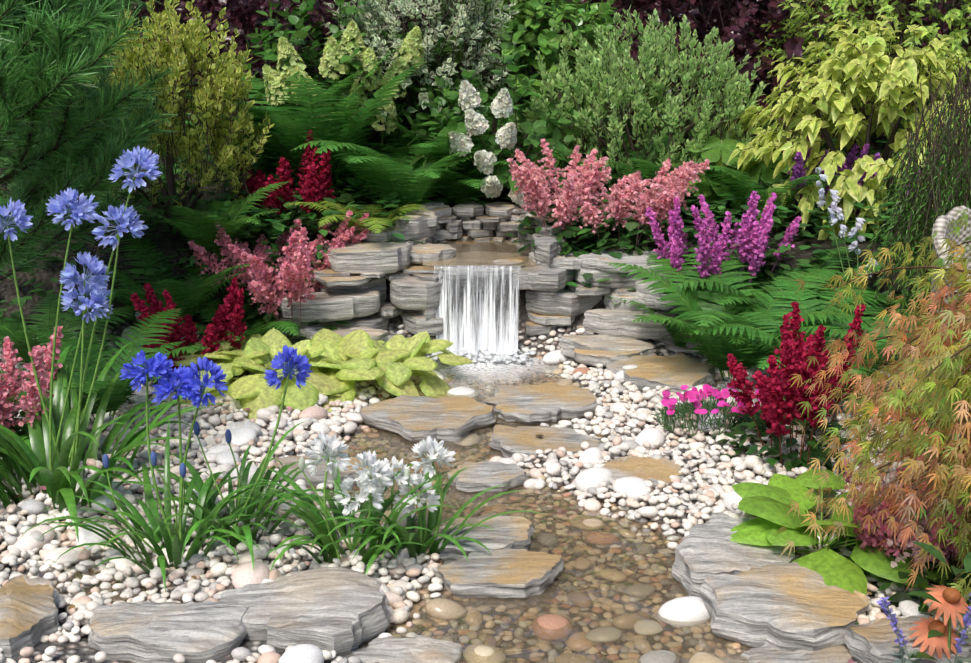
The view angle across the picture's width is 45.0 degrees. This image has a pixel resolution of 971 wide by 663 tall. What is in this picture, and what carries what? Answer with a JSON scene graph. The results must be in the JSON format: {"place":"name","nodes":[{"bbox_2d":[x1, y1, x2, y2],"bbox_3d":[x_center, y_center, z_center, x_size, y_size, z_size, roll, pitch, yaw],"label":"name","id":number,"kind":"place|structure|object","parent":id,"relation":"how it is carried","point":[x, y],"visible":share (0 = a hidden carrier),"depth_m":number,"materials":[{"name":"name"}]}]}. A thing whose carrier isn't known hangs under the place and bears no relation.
{"place":"outdoors","nodes":[
{"label":"outdoors","id":0,"kind":"place"},
{"bbox_2d":[53,353,844,662],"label":"stream water","id":1,"kind":"structure","parent":0,"point":[613,587],"depth_m":3.46,"materials":[{"name":"beige liquid"}]},
{"bbox_2d":[434,265,520,356],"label":"waterfall","id":2,"kind":"structure","parent":1,"relation":"on","point":[477,309],"depth_m":5.60,"materials":[{"name":"white liquid"}]},
{"bbox_2d":[423,347,535,364],"bbox_3d":[-0.043,0.117,5.592,0.571,0.053,0.239,1,16,2],"label":"water foam","id":3,"kind":"object","parent":1,"relation":"on","point":[508,358],"visible":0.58,"depth_m":5.54,"materials":[{"name":"white liquid"}]},
{"bbox_2d":[0,101,958,662],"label":"ground","id":4,"kind":"structure","parent":0,"point":[168,243],"depth_m":5.68,"materials":[{"name":"brown soil"}]},
{"bbox_2d":[0,326,63,466],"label":"astilbe","id":5,"kind":"object","parent":4,"relation":"on","point":[8,420],"visible":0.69,"depth_m":4.23,"materials":[{"name":"pink plant"}]},
{"bbox_2d":[0,292,163,371],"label":"fern","id":6,"kind":"object","parent":4,"relation":"on","point":[17,337],"visible":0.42,"depth_m":5.22,"materials":[{"name":"green plant"}]},
{"bbox_2d":[0,0,177,281],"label":"pine tree","id":7,"kind":"object","parent":4,"relation":"on","point":[47,58],"visible":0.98,"depth_m":4.57,"materials":[{"name":"green plant"}]},
{"bbox_2d":[0,307,210,422],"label":"fern","id":8,"kind":"object","parent":4,"relation":"on","point":[121,390],"visible":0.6,"depth_m":4.71,"materials":[{"name":"green plant"}]},
{"bbox_2d":[0,145,222,541],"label":"agapanthus","id":9,"kind":"object","parent":4,"relation":"on","point":[51,449],"visible":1,"depth_m":3.90,"materials":[{"name":"green plant"}]},
{"bbox_2d":[53,235,274,328],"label":"fern","id":10,"kind":"object","parent":4,"relation":"on","point":[186,302],"visible":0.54,"depth_m":5.54,"materials":[{"name":"green plant"}]},
{"bbox_2d":[69,0,273,233],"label":"golden euonymus","id":11,"kind":"object","parent":4,"relation":"on","point":[185,49],"visible":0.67,"depth_m":5.76,"materials":[{"name":"green plant"}]},
{"bbox_2d":[131,277,246,384],"bbox_3d":[-1.267,0.025,5.134,0.530,0.492,0.596,1,16,2],"label":"astilbe","id":12,"kind":"object","parent":4,"relation":"on","point":[228,314],"visible":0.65,"depth_m":5.10,"materials":[{"name":"red plant"}]},
{"bbox_2d":[48,0,352,125],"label":"purple plum tree","id":13,"kind":"object","parent":4,"relation":"on","point":[178,9],"visible":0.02,"depth_m":7.50,"materials":[{"name":"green plant"}]},
{"bbox_2d":[127,181,290,265],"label":"fern","id":14,"kind":"object","parent":4,"relation":"on","point":[205,237],"visible":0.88,"depth_m":5.63,"materials":[{"name":"green plant"}]},
{"bbox_2d":[173,334,277,405],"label":"hosta","id":15,"kind":"object","parent":4,"relation":"on","point":[193,357],"visible":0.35,"depth_m":5.00,"materials":[{"name":"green plant"}]},
{"bbox_2d":[102,345,349,569],"bbox_3d":[-0.824,0.355,3.640,0.807,0.629,0.792,1,16,2],"label":"agapanthus","id":16,"kind":"object","parent":4,"relation":"on","point":[286,356],"visible":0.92,"depth_m":3.64,"materials":[{"name":"green plant"}]},
{"bbox_2d":[167,286,322,350],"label":"fern","id":17,"kind":"object","parent":4,"relation":"on","point":[211,309],"visible":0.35,"depth_m":5.44,"materials":[{"name":"green plant"}]},
{"bbox_2d":[188,219,318,322],"bbox_3d":[-1.053,-0.300,5.654,0.486,0.480,0.578,15,22,41],"label":"astilbe","id":18,"kind":"object","parent":4,"relation":"on","point":[289,250],"visible":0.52,"depth_m":5.59,"materials":[{"name":"pink plant"}]},
{"bbox_2d":[180,328,367,418],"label":"hosta","id":19,"kind":"object","parent":4,"relation":"on","point":[255,393],"visible":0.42,"depth_m":4.85,"materials":[{"name":"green plant"}]},
{"bbox_2d":[186,69,364,186],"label":"fern","id":20,"kind":"object","parent":4,"relation":"on","point":[266,156],"visible":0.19,"depth_m":6.46,"materials":[{"name":"green plant"}]},
{"bbox_2d":[240,130,337,249],"bbox_3d":[-1.005,-0.728,6.014,0.550,0.550,0.606,1,16,2],"label":"astilbe","id":21,"kind":"object","parent":4,"relation":"on","point":[311,183],"visible":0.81,"depth_m":5.96,"materials":[{"name":"red plant"}]},
{"bbox_2d":[219,210,369,344],"bbox_3d":[-0.843,-0.257,5.572,0.741,0.592,0.797,-7,18,-24],"label":"astilbe","id":22,"kind":"object","parent":4,"relation":"on","point":[258,257],"visible":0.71,"depth_m":5.34,"materials":[{"name":"pink plant"}]},
{"bbox_2d":[190,42,422,197],"bbox_3d":[-0.971,-1.126,6.425,1.321,0.895,1.254,1,16,2],"label":"fern","id":23,"kind":"object","parent":4,"relation":"on","point":[342,126],"visible":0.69,"depth_m":6.23,"materials":[{"name":"green plant"}]},
{"bbox_2d":[157,0,519,163],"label":"shrub","id":24,"kind":"object","parent":4,"relation":"on","point":[253,8],"visible":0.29,"depth_m":7.07,"materials":[{"name":"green plant"}]},
{"bbox_2d":[219,0,459,153],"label":"hydrangea shrub","id":25,"kind":"object","parent":4,"relation":"on","point":[410,46],"depth_m":6.44,"materials":[{"name":"green plant"}]},
{"bbox_2d":[279,328,436,411],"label":"hosta","id":26,"kind":"object","parent":4,"relation":"on","point":[350,371],"visible":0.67,"depth_m":5.03,"materials":[{"name":"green plant"}]},
{"bbox_2d":[258,431,458,571],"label":"white agapanthus","id":27,"kind":"object","parent":4,"relation":"on","point":[309,515],"visible":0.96,"depth_m":3.53,"materials":[{"name":"green plant"}]},
{"bbox_2d":[286,200,430,232],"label":"fern","id":28,"kind":"object","parent":4,"relation":"on","point":[375,222],"visible":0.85,"depth_m":5.80,"materials":[{"name":"green plant"}]},
{"bbox_2d":[289,133,490,209],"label":"fern","id":29,"kind":"object","parent":4,"relation":"on","point":[390,174],"visible":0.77,"depth_m":6.09,"materials":[{"name":"green plant"}]},
{"bbox_2d":[145,0,640,127],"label":"purple plum tree","id":30,"kind":"object","parent":4,"relation":"on","point":[534,69],"depth_m":8.09,"materials":[{"name":"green plant"}]},
{"bbox_2d":[320,331,472,395],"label":"hosta","id":31,"kind":"object","parent":4,"relation":"on","point":[418,346],"visible":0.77,"depth_m":5.17,"materials":[{"name":"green plant"}]},
{"bbox_2d":[320,0,518,155],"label":"variegated shrub","id":32,"kind":"object","parent":4,"relation":"on","point":[461,22],"visible":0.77,"depth_m":6.53,"materials":[{"name":"green plant"}]},
{"bbox_2d":[362,104,530,201],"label":"fern","id":33,"kind":"object","parent":4,"relation":"on","point":[437,149],"visible":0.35,"depth_m":6.50,"materials":[{"name":"green plant"}]},
{"bbox_2d":[402,139,521,206],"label":"fern","id":34,"kind":"object","parent":4,"relation":"on","point":[474,183],"visible":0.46,"depth_m":6.28,"materials":[{"name":"green plant"}]},
{"bbox_2d":[423,239,535,265],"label":"pool water","id":35,"kind":"structure","parent":4,"relation":"on","point":[473,252],"depth_m":5.85,"materials":[{"name":"beige liquid"}]},
{"bbox_2d":[0,84,969,329],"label":"ground cover foliage","id":36,"kind":"object","parent":4,"relation":"on","point":[279,227],"visible":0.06,"depth_m":5.83,"materials":[{"name":"green plant"}]},
{"bbox_2d":[0,201,970,662],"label":"stones","id":37,"kind":"object","parent":4,"relation":"on","point":[768,603],"visible":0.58,"depth_m":3.58,"materials":[{"name":"stone"}]},
{"bbox_2d":[0,311,970,662],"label":"pebbles","id":38,"kind":"object","parent":4,"relation":"on","point":[584,465],"visible":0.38,"depth_m":3.98,"materials":[{"name":"white gravel"}]},
{"bbox_2d":[16,350,316,592],"bbox_3d":[-0.934,0.386,3.498,0.793,0.658,0.744,7,17,22],"label":"agapanthus","id":39,"kind":"object","parent":38,"relation":"on","point":[188,385],"visible":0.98,"depth_m":3.50,"materials":[{"name":"green plant"}]},
{"bbox_2d":[299,436,545,574],"bbox_3d":[-0.190,0.527,3.559,0.661,0.378,0.677,-13,20,-38],"label":"white agapanthus","id":40,"kind":"object","parent":38,"relation":"on","point":[407,479],"visible":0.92,"depth_m":3.60,"materials":[{"name":"green plant"}]},
{"bbox_2d":[14,357,871,662],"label":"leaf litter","id":41,"kind":"object","parent":38,"relation":"on","point":[284,555],"visible":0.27,"depth_m":4.00,"materials":[{"name":"brown plant"}]},
{"bbox_2d":[865,57,970,316],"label":"weeping larch","id":42,"kind":"object","parent":38,"relation":"on","point":[921,196],"visible":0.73,"depth_m":4.78,"materials":[{"name":"green plant"}]},
{"bbox_2d":[401,42,601,205],"bbox_3d":[0.056,-1.117,6.427,1.181,0.927,1.023,1,16,2],"label":"hydrangea","id":43,"kind":"object","parent":4,"relation":"on","point":[446,120],"depth_m":6.18,"materials":[{"name":"white plant"}]},
{"bbox_2d":[293,355,742,662],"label":"river stones","id":44,"kind":"object","parent":4,"relation":"on","point":[442,608],"visible":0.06,"depth_m":3.27,"materials":[{"name":"beige stone"}]},
{"bbox_2d":[394,0,649,165],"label":"laurel shrub","id":45,"kind":"object","parent":4,"relation":"on","point":[546,42],"visible":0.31,"depth_m":6.92,"materials":[{"name":"green plant"}]},
{"bbox_2d":[76,0,970,101],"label":"hedge","id":46,"kind":"object","parent":4,"relation":"on","point":[922,11],"depth_m":9.73,"materials":[{"name":"green plant"}]},
{"bbox_2d":[516,71,627,112],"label":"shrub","id":47,"kind":"object","parent":4,"relation":"on","point":[559,100],"visible":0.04,"depth_m":7.28,"materials":[{"name":"green plant"}]},
{"bbox_2d":[505,139,650,256],"bbox_3d":[0.455,-0.685,5.909,0.715,0.554,0.733,1,16,2],"label":"astilbe","id":48,"kind":"object","parent":4,"relation":"on","point":[570,197],"visible":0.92,"depth_m":5.83,"materials":[{"name":"pink plant"}]},
{"bbox_2d":[566,158,709,255],"bbox_3d":[0.749,-0.624,5.862,0.718,0.487,0.631,1,16,2],"label":"astilbe","id":49,"kind":"object","parent":4,"relation":"on","point":[659,198],"visible":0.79,"depth_m":5.72,"materials":[{"name":"pink plant"}]},
{"bbox_2d":[509,5,769,193],"bbox_3d":[0.871,-1.278,6.593,1.510,1.094,1.300,1,16,2],"label":"hebe shrub","id":50,"kind":"object","parent":4,"relation":"on","point":[610,84],"visible":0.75,"depth_m":6.37,"materials":[{"name":"green plant"}]},
{"bbox_2d":[605,132,733,199],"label":"fern","id":51,"kind":"object","parent":4,"relation":"on","point":[648,169],"visible":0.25,"depth_m":6.32,"materials":[{"name":"green plant"}]},
{"bbox_2d":[603,296,738,353],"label":"fern","id":52,"kind":"object","parent":4,"relation":"on","point":[680,336],"visible":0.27,"depth_m":5.45,"materials":[{"name":"green plant"}]},
{"bbox_2d":[427,0,920,130],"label":"shrub","id":53,"kind":"object","parent":4,"relation":"on","point":[758,22],"visible":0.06,"depth_m":7.63,"materials":[{"name":"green plant"}]},
{"bbox_2d":[648,384,764,438],"bbox_3d":[0.870,0.303,4.556,0.515,0.174,0.387,1,16,2],"label":"dianthus","id":54,"kind":"object","parent":4,"relation":"on","point":[696,404],"visible":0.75,"depth_m":4.51,"materials":[{"name":"pink plant"}]},
{"bbox_2d":[645,192,776,313],"bbox_3d":[1.073,-0.350,5.561,0.639,0.577,0.558,1,16,2],"label":"astilbe","id":55,"kind":"object","parent":4,"relation":"on","point":[678,239],"visible":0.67,"depth_m":5.47,"materials":[{"name":"purple plant"}]},
{"bbox_2d":[669,136,791,212],"bbox_3d":[1.372,-0.812,6.250,0.816,0.421,0.370,-1,16,-2],"label":"rodgersia","id":56,"kind":"object","parent":4,"relation":"on","point":[727,146],"visible":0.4,"depth_m":6.18,"materials":[{"name":"green plant"}]},
{"bbox_2d":[690,191,800,291],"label":"astilbe","id":57,"kind":"object","parent":4,"relation":"on","point":[745,232],"visible":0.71,"depth_m":5.50,"materials":[{"name":"purple plant"}]},
{"bbox_2d":[604,244,897,381],"bbox_3d":[1.083,-0.011,5.118,1.194,0.509,1.166,10,19,32],"label":"fern","id":58,"kind":"object","parent":4,"relation":"on","point":[714,349],"visible":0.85,"depth_m":5.17,"materials":[{"name":"green plant"}]},
{"bbox_2d":[583,0,945,153],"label":"purple plum tree","id":59,"kind":"object","parent":4,"relation":"on","point":[734,32],"visible":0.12,"depth_m":7.10,"materials":[{"name":"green plant"}]},
{"bbox_2d":[703,147,859,230],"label":"fern","id":60,"kind":"object","parent":4,"relation":"on","point":[748,188],"visible":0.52,"depth_m":5.95,"materials":[{"name":"green plant"}]},
{"bbox_2d":[661,247,908,320],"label":"fern","id":61,"kind":"object","parent":4,"relation":"on","point":[694,283],"visible":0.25,"depth_m":5.48,"materials":[{"name":"green plant"}]},
{"bbox_2d":[715,301,879,474],"bbox_3d":[1.151,0.179,4.273,0.602,0.627,0.561,-11,19,-34],"label":"astilbe","id":62,"kind":"object","parent":4,"relation":"on","point":[774,411],"visible":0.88,"depth_m":4.17,"materials":[{"name":"red plant"}]},
{"bbox_2d":[689,276,925,402],"bbox_3d":[1.385,0.097,4.782,1.125,0.474,1.098,-9,18,-28],"label":"fern","id":63,"kind":"object","parent":4,"relation":"on","point":[879,344],"visible":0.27,"depth_m":4.96,"materials":[{"name":"green plant"}]},
{"bbox_2d":[755,286,863,347],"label":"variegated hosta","id":64,"kind":"object","parent":4,"relation":"on","point":[827,304],"visible":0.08,"depth_m":5.39,"materials":[{"name":"green plant"}]},
{"bbox_2d":[759,135,870,237],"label":"flowering plant","id":65,"kind":"object","parent":4,"relation":"on","point":[797,169],"visible":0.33,"depth_m":5.97,"materials":[{"name":"plant"}]},
{"bbox_2d":[707,0,970,106],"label":"shrub","id":66,"kind":"object","parent":4,"relation":"on","point":[944,29],"visible":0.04,"depth_m":8.14,"materials":[{"name":"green plant"}]},
{"bbox_2d":[716,14,970,243],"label":"yellow-leaved shrub","id":67,"kind":"object","parent":4,"relation":"on","point":[891,110],"visible":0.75,"depth_m":5.91,"materials":[{"name":"yellow plant"}]},
{"bbox_2d":[815,167,878,302],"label":"hosta flowers","id":68,"kind":"object","parent":4,"relation":"on","point":[839,214],"visible":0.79,"depth_m":5.34,"materials":[{"name":"white plant"}]},
{"bbox_2d":[729,468,970,594],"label":"green hosta","id":69,"kind":"object","parent":4,"relation":"on","point":[769,503],"visible":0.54,"depth_m":3.46,"materials":[{"name":"green plant"}]},
{"bbox_2d":[804,290,912,341],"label":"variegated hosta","id":70,"kind":"object","parent":4,"relation":"on","point":[876,314],"visible":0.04,"depth_m":5.30,"materials":[{"name":"green plant"}]},
{"bbox_2d":[754,0,970,147],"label":"leafy shrub","id":71,"kind":"object","parent":4,"relation":"on","point":[950,17],"visible":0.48,"depth_m":6.75,"materials":[{"name":"green plant"}]},
{"bbox_2d":[774,209,970,639],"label":"laceleaf maple","id":72,"kind":"object","parent":4,"relation":"on","point":[939,415],"visible":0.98,"depth_m":3.27,"materials":[{"name":"orange plant"}]},
{"bbox_2d":[819,272,929,333],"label":"fern","id":73,"kind":"object","parent":4,"relation":"on","point":[885,304],"visible":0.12,"depth_m":5.34,"materials":[{"name":"green plant"}]},
{"bbox_2d":[841,152,919,241],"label":"flowering plant","id":74,"kind":"object","parent":4,"relation":"on","point":[844,167],"visible":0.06,"depth_m":5.84,"materials":[{"name":"plant"}]},
{"bbox_2d":[829,458,970,587],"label":"astilbe","id":75,"kind":"object","parent":4,"relation":"on","point":[873,539],"visible":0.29,"depth_m":3.35,"materials":[{"name":"pink plant"}]},
{"bbox_2d":[844,443,970,622],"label":"astilbe","id":76,"kind":"object","parent":4,"relation":"on","point":[898,597],"visible":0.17,"depth_m":3.34,"materials":[{"name":"pink plant"}]},
{"bbox_2d":[876,593,970,662],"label":"lavender","id":77,"kind":"object","parent":4,"relation":"on","point":[884,603],"visible":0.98,"depth_m":2.81,"materials":[{"name":"purple plant"}]},
{"bbox_2d":[907,542,970,660],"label":"coneflower","id":78,"kind":"object","parent":4,"relation":"on","point":[936,632],"visible":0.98,"depth_m":2.91,"materials":[{"name":"orange plant"}]},
{"bbox_2d":[929,206,970,455],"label":"wicker chair","id":79,"kind":"object","parent":4,"relation":"on","point":[940,224],"visible":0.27,"depth_m":4.16,"materials":[{"name":"beige wicker"}]}
]}

